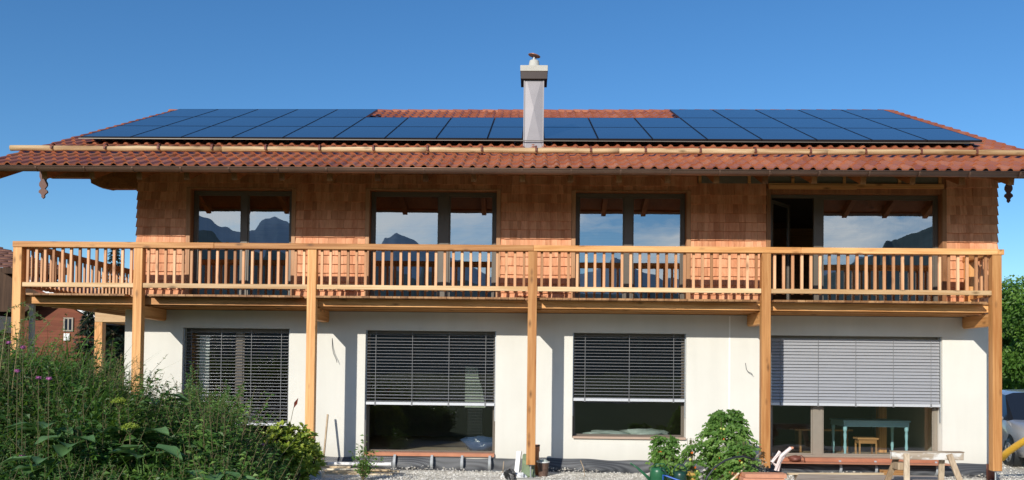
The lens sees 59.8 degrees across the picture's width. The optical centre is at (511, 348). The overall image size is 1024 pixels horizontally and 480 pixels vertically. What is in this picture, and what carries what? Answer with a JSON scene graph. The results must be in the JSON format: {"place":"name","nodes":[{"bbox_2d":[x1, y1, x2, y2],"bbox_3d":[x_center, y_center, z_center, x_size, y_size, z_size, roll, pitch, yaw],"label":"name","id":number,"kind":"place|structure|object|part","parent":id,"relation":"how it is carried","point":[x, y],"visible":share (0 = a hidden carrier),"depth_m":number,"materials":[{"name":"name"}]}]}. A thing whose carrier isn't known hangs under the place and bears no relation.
{"place":"outdoors","nodes":[
{"label":"outdoors","id":0,"kind":"place"},
{"bbox_2d":[0,316,10,355],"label":"grey shed","id":1,"kind":"structure","parent":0,"point":[3,327],"depth_m":26.75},
{"bbox_2d":[0,247,66,316],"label":"timber barn","id":2,"kind":"structure","parent":0,"point":[6,259],"depth_m":32.07,"materials":[{"name":"wood"}]},
{"bbox_2d":[0,0,1023,289],"label":"sky","id":3,"kind":"structure","parent":0,"point":[69,68],"materials":[{"name":"blue"}]},
{"bbox_2d":[310,388,1023,479],"bbox_3d":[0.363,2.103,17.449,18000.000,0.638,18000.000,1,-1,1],"label":"ground","id":4,"kind":"structure","parent":0,"point":[470,476],"depth_m":16.73,"materials":[{"name":"grey gravel"}]},
{"bbox_2d":[6,341,10,463],"bbox_3d":[-5.276,0.753,9.301,0.065,1.667,0.063,1,-1,1],"label":"knapweed","id":5,"kind":"object","parent":4,"relation":"on","point":[8,342],"visible":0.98,"depth_m":9.31,"materials":[{"name":"green plant"}]},
{"bbox_2d":[14,369,19,464],"bbox_3d":[-4.844,0.928,8.687,0.065,1.454,0.062,1,-1,1],"label":"knapweed","id":6,"kind":"object","parent":4,"relation":"on","point":[16,370],"visible":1,"depth_m":8.69,"materials":[{"name":"green plant"}]},
{"bbox_2d":[0,302,41,368],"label":"stalk","id":7,"kind":"object","parent":4,"relation":"on","point":[9,309],"visible":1,"depth_m":9.63,"materials":[{"name":"green plant"}]},
{"bbox_2d":[20,346,24,411],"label":"knapweed","id":8,"kind":"object","parent":4,"relation":"on","point":[22,347],"visible":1,"depth_m":8.70,"materials":[{"name":"green plant"}]},
{"bbox_2d":[9,313,50,417],"bbox_3d":[-5.437,0.584,10.030,0.459,1.968,0.073,1,-1,-6],"label":"stalk","id":9,"kind":"object","parent":4,"relation":"on","point":[35,314],"visible":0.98,"depth_m":10.03,"materials":[{"name":"green plant"}]},
{"bbox_2d":[0,456,60,479],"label":"burdock","id":10,"kind":"object","parent":4,"relation":"on","point":[37,460],"visible":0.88,"depth_m":8.31,"materials":[{"name":"green plant"}]},
{"bbox_2d":[36,376,40,451],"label":"knapweed","id":11,"kind":"object","parent":4,"relation":"on","point":[38,377],"visible":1,"depth_m":8.69,"materials":[{"name":"green plant"}]},
{"bbox_2d":[6,421,72,462],"bbox_3d":[-4.829,1.210,9.140,0.690,0.930,0.471,1,-1,1],"label":"burdock","id":12,"kind":"object","parent":4,"relation":"on","point":[40,427],"visible":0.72,"depth_m":9.11,"materials":[{"name":"green plant"}]},
{"bbox_2d":[46,377,51,459],"bbox_3d":[-4.529,1.008,8.678,0.065,1.464,0.063,1,-1,1],"label":"knapweed","id":13,"kind":"object","parent":4,"relation":"on","point":[48,378],"visible":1,"depth_m":8.68,"materials":[{"name":"green plant"}]},
{"bbox_2d":[23,429,95,470],"bbox_3d":[-4.581,1.298,8.930,0.852,0.943,0.529,0,-2,24],"label":"burdock","id":14,"kind":"object","parent":4,"relation":"on","point":[61,450],"visible":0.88,"depth_m":8.91,"materials":[{"name":"green plant"}]},
{"bbox_2d":[0,272,124,364],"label":"red boarded house","id":15,"kind":"structure","parent":4,"relation":"on","point":[70,323],"depth_m":31.38,"materials":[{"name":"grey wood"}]},
{"bbox_2d":[64,333,69,340],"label":"window","id":16,"kind":"structure","parent":15,"relation":"in","point":[67,334],"depth_m":31.32,"materials":[{"name":"white paint"}]},
{"bbox_2d":[63,317,73,330],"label":"window","id":17,"kind":"structure","parent":15,"relation":"in","point":[68,325],"depth_m":31.33,"materials":[{"name":"white glass"}]},
{"bbox_2d":[69,311,111,374],"bbox_3d":[-14.005,0.602,29.363,2.176,4.352,2.280,1,-1,1],"label":"spruce tree","id":18,"kind":"object","parent":4,"relation":"on","point":[88,321],"visible":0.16,"depth_m":29.21,"materials":[{"name":"green plant"}]},
{"bbox_2d":[94,312,124,372],"bbox_3d":[-11.380,0.719,28.866,2.810,3.690,3.240,1,-1,1],"label":"pergola","id":19,"kind":"object","parent":4,"relation":"on","point":[109,319],"visible":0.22,"depth_m":27.31,"materials":[{"name":"brown wood"}]},
{"bbox_2d":[90,249,128,385],"bbox_3d":[-14.036,-0.350,31.311,3.192,6.549,3.175,1,-1,1],"label":"spruce tree","id":20,"kind":"object","parent":4,"relation":"on","point":[115,333],"visible":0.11,"depth_m":31.15,"materials":[{"name":"green plant"}]},
{"bbox_2d":[79,426,139,455],"bbox_3d":[-4.427,1.314,9.556,0.891,0.984,0.590,1,-1,1],"label":"burdock","id":21,"kind":"object","parent":4,"relation":"on","point":[112,429],"visible":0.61,"depth_m":9.51,"materials":[{"name":"green plant"}]},
{"bbox_2d":[111,397,128,431],"bbox_3d":[-4.272,1.179,9.669,0.189,1.309,0.198,1,-1,1],"label":"umbel plant","id":22,"kind":"object","parent":4,"relation":"on","point":[117,400],"visible":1,"depth_m":9.66,"materials":[{"name":"green plant"}]},
{"bbox_2d":[121,422,139,469],"bbox_3d":[-4.020,1.345,9.361,0.201,1.142,0.188,1,-1,1],"label":"umbel plant","id":23,"kind":"object","parent":4,"relation":"on","point":[128,425],"visible":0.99,"depth_m":9.35,"materials":[{"name":"green plant"}]},
{"bbox_2d":[94,426,175,464],"bbox_3d":[-4.119,1.360,9.686,0.885,1.039,0.603,1,-1,1],"label":"burdock","id":24,"kind":"object","parent":4,"relation":"on","point":[153,436],"visible":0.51,"depth_m":9.75,"materials":[{"name":"green plant"}]},
{"bbox_2d":[103,444,190,477],"bbox_3d":[-3.804,1.489,9.081,0.886,0.999,0.683,1,-1,1],"label":"burdock","id":25,"kind":"object","parent":4,"relation":"on","point":[167,449],"visible":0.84,"depth_m":9.19,"materials":[{"name":"green plant"}]},
{"bbox_2d":[0,309,303,479],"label":"weeds","id":26,"kind":"object","parent":4,"relation":"on","point":[95,417],"visible":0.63,"depth_m":10.08,"materials":[{"name":"green plant"}]},
{"bbox_2d":[92,352,177,405],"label":"dry seed heads","id":27,"kind":"object","parent":26,"relation":"on","point":[100,370],"visible":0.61,"depth_m":11.56,"materials":[{"name":"plant"}]},
{"bbox_2d":[0,324,303,479],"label":"mugwort stand","id":28,"kind":"object","parent":4,"relation":"on","point":[86,433],"visible":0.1,"depth_m":9.65,"materials":[{"name":"green plant"}]},
{"bbox_2d":[134,394,189,419],"bbox_3d":[-4.694,1.176,11.569,0.907,1.185,0.572,1,-1,1],"label":"burdock","id":29,"kind":"object","parent":4,"relation":"on","point":[182,398],"visible":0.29,"depth_m":11.66,"materials":[{"name":"green plant"}]},
{"bbox_2d":[173,361,224,408],"bbox_3d":[-4.685,1.089,13.278,0.960,1.787,0.618,1,-1,1],"label":"tall weed","id":30,"kind":"object","parent":4,"relation":"on","point":[189,385],"visible":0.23,"depth_m":13.26,"materials":[{"name":"green plant"}]},
{"bbox_2d":[179,470,258,479],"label":"burdock","id":31,"kind":"object","parent":4,"relation":"on","point":[219,475],"visible":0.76,"depth_m":8.79,"materials":[{"name":"green plant"}]},
{"bbox_2d":[212,386,247,429],"bbox_3d":[-4.191,1.277,12.890,0.831,1.472,0.581,1,-1,1],"label":"tall weed","id":32,"kind":"object","parent":4,"relation":"on","point":[227,396],"visible":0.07,"depth_m":12.91,"materials":[{"name":"green plant"}]},
{"bbox_2d":[275,456,285,479],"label":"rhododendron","id":33,"kind":"object","parent":4,"relation":"on","point":[276,458],"visible":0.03,"depth_m":12.46,"materials":[{"name":"green plant"}]},
{"bbox_2d":[259,419,326,479],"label":"rhododendron","id":34,"kind":"object","parent":4,"relation":"on","point":[310,449],"visible":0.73,"depth_m":13.15,"materials":[{"name":"green plant"}]},
{"bbox_2d":[289,399,297,427],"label":"red leaf plant","id":35,"kind":"object","parent":4,"relation":"on","point":[295,402],"visible":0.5,"depth_m":13.45,"materials":[{"name":"red plant"}]},
{"bbox_2d":[309,471,323,478],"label":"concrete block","id":36,"kind":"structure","parent":4,"relation":"on","point":[321,473],"depth_m":15.91,"materials":[{"name":"grey concrete"}]},
{"bbox_2d":[320,466,399,474],"bbox_3d":[-2.934,2.292,16.706,1.627,0.126,0.424,1,-1,1],"label":"plank stack","id":37,"kind":"object","parent":4,"relation":"on","point":[345,470],"visible":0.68,"depth_m":16.64,"materials":[{"name":"beige wood"}]},
{"bbox_2d":[324,461,390,465],"bbox_3d":[-3.043,2.195,16.951,1.494,0.070,0.098,1,-1,2],"label":"white pipe","id":38,"kind":"object","parent":37,"relation":"on","point":[353,463],"visible":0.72,"depth_m":16.91,"materials":[{"name":"paint"}]},
{"bbox_2d":[322,414,328,459],"bbox_3d":[-3.597,1.720,17.185,0.030,0.890,0.321,1,-1,3],"label":"timber batten","id":39,"kind":"object","parent":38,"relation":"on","point":[327,417],"visible":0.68,"depth_m":17.19,"materials":[{"name":"brown wood"}]},
{"bbox_2d":[349,434,383,479],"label":"sapling","id":40,"kind":"object","parent":4,"relation":"on","point":[365,471],"visible":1,"depth_m":15.66,"materials":[{"name":"green plant"}]},
{"bbox_2d":[503,468,515,479],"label":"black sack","id":41,"kind":"object","parent":4,"relation":"on","point":[509,474],"visible":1,"depth_m":16.00,"materials":[{"name":"black plastic"}]},
{"bbox_2d":[0,53,1023,465],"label":"house","id":42,"kind":"structure","parent":4,"relation":"on","point":[392,383],"depth_m":17.61,"materials":[{"name":"paint"}]},
{"bbox_2d":[183,328,289,450],"bbox_3d":[-5.475,0.840,17.714,2.124,2.472,0.328,1,-1,1],"label":"window","id":43,"kind":"structure","parent":42,"relation":"in","point":[240,348],"depth_m":17.70,"materials":[{"name":"grey metal"}]},
{"bbox_2d":[185,187,296,294],"bbox_3d":[-5.378,-2.078,17.749,2.186,2.220,0.260,1,-1,1],"label":"window","id":44,"kind":"structure","parent":42,"relation":"in","point":[245,195],"depth_m":17.81,"materials":[{"name":"brown wood"}]},
{"bbox_2d":[365,330,495,456],"bbox_3d":[-1.611,0.886,17.629,2.574,2.462,0.328,1,-1,1],"label":"window","id":45,"kind":"structure","parent":42,"relation":"in","point":[447,453],"depth_m":17.59,"materials":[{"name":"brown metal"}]},
{"bbox_2d":[364,188,500,296],"bbox_3d":[-1.564,-2.038,17.665,2.676,2.220,0.260,1,-1,1],"label":"window","id":46,"kind":"structure","parent":42,"relation":"in","point":[444,198],"depth_m":17.72,"materials":[{"name":"brown metal"}]},
{"bbox_2d":[465,366,484,448],"bbox_3d":[-0.791,1.272,19.171,0.440,1.784,0.150,1,-1,1],"label":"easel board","id":47,"kind":"object","parent":42,"relation":"on","point":[475,421],"visible":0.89,"depth_m":19.10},
{"bbox_2d":[460,435,492,450],"bbox_3d":[-0.654,1.975,18.381,0.842,0.362,0.511,1,-1,-7],"label":"blue bag","id":48,"kind":"object","parent":42,"relation":"on","point":[480,443],"visible":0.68,"depth_m":18.31,"materials":[{"name":"plastic"}]},
{"bbox_2d":[11,241,1003,479],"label":"balcony","id":49,"kind":"structure","parent":42,"relation":"attached to","point":[143,306],"depth_m":16.45,"materials":[{"name":"wood"}]},
{"bbox_2d":[517,294,546,299],"bbox_3d":[0.222,-0.976,16.910,1.532,0.118,0.812,1,-1,1],"label":"shingle pile","id":50,"kind":"object","parent":49,"relation":"on","point":[538,297],"visible":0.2,"depth_m":16.74,"materials":[{"name":"brown wood"}]},
{"bbox_2d":[572,333,685,439],"bbox_3d":[2.300,0.739,17.547,2.214,2.065,0.328,1,-1,1],"label":"window","id":51,"kind":"structure","parent":42,"relation":"in","point":[596,335],"depth_m":17.51,"materials":[{"name":"grey metal"}]},
{"bbox_2d":[571,190,690,298],"bbox_3d":[2.334,-1.996,17.579,2.336,2.220,0.260,1,-1,1],"label":"window","id":52,"kind":"structure","parent":42,"relation":"in","point":[628,199],"depth_m":17.63,"materials":[{"name":"brown metal"}]},
{"bbox_2d":[321,454,996,477],"bbox_3d":[0.809,2.285,17.346,17.060,0.355,0.154,1,-1,1],"label":"drainage membrane","id":53,"kind":"object","parent":42,"relation":"attached to","point":[589,465],"visible":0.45,"depth_m":17.35,"materials":[{"name":"black plastic"}]},
{"bbox_2d":[789,428,852,452],"bbox_3d":[6.734,2.002,19.414,1.250,0.504,0.400,1,-1,1],"label":"bench","id":54,"kind":"object","parent":42,"relation":"on","point":[798,431],"visible":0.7,"depth_m":19.34,"materials":[{"name":"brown wood"}]},
{"bbox_2d":[770,336,940,462],"bbox_3d":[6.706,0.984,17.445,3.314,2.442,0.328,1,-1,1],"label":"window","id":55,"kind":"structure","parent":42,"relation":"in","point":[795,376],"depth_m":17.42,"materials":[{"name":"metal"}]},
{"bbox_2d":[766,188,946,300],"bbox_3d":[6.726,-1.972,17.817,3.486,2.280,0.908,1,-1,1],"label":"window","id":56,"kind":"structure","parent":42,"relation":"in","point":[818,200],"depth_m":17.55,"materials":[{"name":"brown metal"}]},
{"bbox_2d":[853,437,878,453],"bbox_3d":[7.169,2.015,18.043,0.420,0.419,0.280,1,-1,1],"label":"stool","id":57,"kind":"object","parent":42,"relation":"on","point":[866,440],"visible":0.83,"depth_m":17.94,"materials":[{"name":"brown wood"}]},
{"bbox_2d":[829,418,910,453],"bbox_3d":[7.479,1.866,18.651,1.370,0.754,0.860,1,-1,1],"label":"dining table","id":58,"kind":"object","parent":42,"relation":"on","point":[863,422],"visible":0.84,"depth_m":18.27,"materials":[{"name":"blue paint"}]},
{"bbox_2d":[876,358,886,452],"bbox_3d":[8.087,0.998,19.494,0.170,2.544,0.170,1,-1,1],"label":"timber post","id":59,"kind":"object","parent":42,"relation":"on","point":[881,432],"visible":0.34,"depth_m":19.39,"materials":[{"name":"brown wood"}]},
{"bbox_3d":[2.293,1.966,18.046,2.130,0.400,0.430,1,-1,1],"label":"window shelf","id":60,"kind":"object","parent":42,"relation":"on","visible":0},
{"bbox_2d":[580,430,629,433],"bbox_3d":[1.889,1.723,18.056,1.039,0.140,0.374,1,-1,1],"label":"plastic sheet","id":61,"kind":"object","parent":60,"relation":"on","point":[605,432],"visible":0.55,"depth_m":17.95,"materials":[{"name":"plastic"}]},
{"bbox_2d":[619,428,669,434],"bbox_3d":[2.697,1.728,18.057,1.051,0.218,0.432,1,-1,1],"label":"plastic sheet","id":62,"kind":"object","parent":60,"relation":"on","point":[650,431],"visible":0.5,"depth_m":18.00,"materials":[{"name":"white plastic"}]},
{"bbox_2d":[514,451,521,472],"bbox_3d":[0.107,2.149,16.513,0.090,0.481,0.176,0,-2,24],"label":"white board","id":63,"kind":"object","parent":4,"relation":"on","point":[518,461],"visible":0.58,"depth_m":16.51,"materials":[{"name":"paint"}]},
{"bbox_2d":[515,472,526,477],"bbox_3d":[0.177,2.309,16.059,0.213,0.155,0.200,1,-2,-24],"label":"crumpled bag","id":64,"kind":"object","parent":4,"relation":"on","point":[520,475],"visible":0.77,"depth_m":16.01,"materials":[{"name":"white plastic"}]},
{"bbox_2d":[522,454,534,476],"bbox_3d":[0.305,2.179,16.530,0.259,0.428,0.202,1,-1,1],"label":"paper sack","id":65,"kind":"object","parent":4,"relation":"on","point":[525,469],"visible":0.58,"depth_m":16.48,"materials":[{"name":"green paper"}]},
{"bbox_2d":[517,478,539,479],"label":"paving slab","id":66,"kind":"structure","parent":4,"relation":"on","point":[528,478],"depth_m":15.64,"materials":[{"name":"concrete"}]},
{"bbox_2d":[534,444,539,474],"bbox_3d":[0.457,2.108,16.826,0.141,0.575,0.141,1,-1,1],"label":"drain pipe","id":67,"kind":"object","parent":4,"relation":"on","point":[537,448],"visible":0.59,"depth_m":16.77,"materials":[{"name":"brown metal"}]},
{"bbox_2d":[536,459,549,476],"bbox_3d":[0.582,2.232,16.660,0.239,0.323,0.239,2,-2,-32],"label":"rubbish bucket","id":68,"kind":"object","parent":4,"relation":"on","point":[543,465],"visible":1,"depth_m":16.58,"materials":[{"name":"metal"}]},
{"bbox_2d":[630,462,668,479],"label":"watering can","id":69,"kind":"object","parent":4,"relation":"on","point":[656,473],"visible":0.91,"depth_m":15.32,"materials":[{"name":"green plastic"}]},
{"bbox_2d":[645,434,681,479],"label":"tomato plant","id":70,"kind":"object","parent":4,"relation":"on","point":[664,454],"visible":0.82,"depth_m":15.69,"materials":[{"name":"green plant"}]},
{"bbox_2d":[309,464,1023,479],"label":"gravel","id":71,"kind":"structure","parent":4,"relation":"on","point":[375,477],"depth_m":16.77,"materials":[{"name":"grey gravel"}]},
{"bbox_2d":[662,475,678,479],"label":"blue bar","id":72,"kind":"object","parent":4,"relation":"on","point":[669,477],"visible":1,"depth_m":14.86,"materials":[{"name":"paint"}]},
{"bbox_2d":[659,463,687,479],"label":"watering can","id":73,"kind":"object","parent":4,"relation":"on","point":[680,475],"visible":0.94,"depth_m":15.13,"materials":[{"name":"green plastic"}]},
{"bbox_2d":[678,438,708,479],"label":"tomato plant","id":74,"kind":"object","parent":4,"relation":"on","point":[692,474],"visible":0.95,"depth_m":15.42,"materials":[{"name":"green plant"}]},
{"bbox_2d":[693,409,760,479],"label":"tomato plant","id":75,"kind":"object","parent":4,"relation":"on","point":[720,433],"visible":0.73,"depth_m":15.70,"materials":[{"name":"green plant"}]},
{"bbox_2d":[705,455,754,479],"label":"garden hose","id":76,"kind":"object","parent":4,"relation":"on","point":[723,461],"visible":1,"depth_m":14.67,"materials":[{"name":"black rubber"}]},
{"bbox_2d":[723,441,761,479],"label":"tomato plant","id":77,"kind":"object","parent":4,"relation":"on","point":[735,448],"visible":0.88,"depth_m":15.27,"materials":[{"name":"green plant"}]},
{"bbox_2d":[731,452,760,479],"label":"pale pole","id":78,"kind":"object","parent":4,"relation":"on","point":[738,473],"visible":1,"depth_m":15.17,"materials":[{"name":"brown wood"}]},
{"bbox_2d":[749,458,766,471],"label":"silver leaved plant","id":79,"kind":"object","parent":4,"relation":"on","point":[759,468],"visible":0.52,"depth_m":15.56,"materials":[{"name":"green plant"}]},
{"bbox_2d":[739,472,786,479],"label":"batten stack","id":80,"kind":"object","parent":4,"relation":"on","point":[763,476],"visible":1,"depth_m":14.87,"materials":[{"name":"wood"}]},
{"bbox_2d":[770,447,793,470],"bbox_3d":[4.580,1.872,15.101,0.382,0.422,0.143,1,-1,1],"label":"foil wrap","id":81,"kind":"object","parent":80,"relation":"on","point":[782,455],"visible":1,"depth_m":15.06,"materials":[{"name":"plastic"}]},
{"bbox_2d":[795,474,937,479],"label":"board table","id":82,"kind":"object","parent":4,"relation":"on","point":[837,477],"visible":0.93,"depth_m":14.84,"materials":[{"name":"brown wood"}]},
{"bbox_2d":[879,470,902,474],"bbox_3d":[7.058,2.299,16.494,0.448,0.084,0.192,1,-1,1],"label":"batten bundle","id":83,"kind":"object","parent":4,"relation":"on","point":[898,472],"visible":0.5,"depth_m":16.40,"materials":[{"name":"brown wood"}]},
{"bbox_2d":[884,450,963,479],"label":"sawhorse","id":84,"kind":"object","parent":4,"relation":"on","point":[906,457],"visible":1,"depth_m":13.88,"materials":[{"name":"paint"}]},
{"bbox_2d":[986,464,994,479],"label":"pipe stub","id":85,"kind":"object","parent":4,"relation":"on","point":[990,475],"visible":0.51,"depth_m":16.80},
{"bbox_2d":[1002,389,1023,466],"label":"parked car","id":86,"kind":"object","parent":4,"relation":"on","point":[1013,416],"visible":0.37,"depth_m":19.75,"materials":[{"name":"silver metal"}]},
{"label":"side window","id":87,"kind":"part","parent":86,"relation":"part of","materials":[{"name":"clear glass"}]},
{"bbox_2d":[1002,437,1023,460],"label":"drainage pipe","id":88,"kind":"object","parent":4,"relation":"on","point":[1011,449],"visible":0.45,"depth_m":16.35,"materials":[{"name":"yellow plastic"}]},
{"bbox_2d":[1002,305,1023,389],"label":"broadleaf tree","id":89,"kind":"object","parent":4,"relation":"on","point":[1006,341],"visible":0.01,"depth_m":36.76,"materials":[{"name":"green plant"}]},
{"bbox_2d":[1002,274,1023,389],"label":"broadleaf tree","id":90,"kind":"object","parent":4,"relation":"on","point":[1012,309],"visible":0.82,"depth_m":32.22,"materials":[{"name":"green plant"}]},
{"bbox_3d":[5.010,2.301,15.417,0.200,0.220,0.150,1,-1,1],"label":"timber support","id":91,"kind":"object","parent":4,"relation":"on","visible":0},
{"bbox_2d":[787,473,883,474],"bbox_3d":[5.601,2.170,15.417,1.661,0.045,0.100,1,-1,-1],"label":"plank","id":92,"kind":"object","parent":91,"relation":"on","point":[840,473],"visible":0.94,"depth_m":15.37,"materials":[{"name":"brown wood"}]},
{"bbox_2d":[788,455,804,462],"bbox_3d":[5.445,2.107,17.051,0.314,0.142,0.196,1,-1,1],"label":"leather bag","id":93,"kind":"object","parent":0,"point":[794,458],"visible":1,"depth_m":17.00,"materials":[{"name":"brown leather"}]}
]}

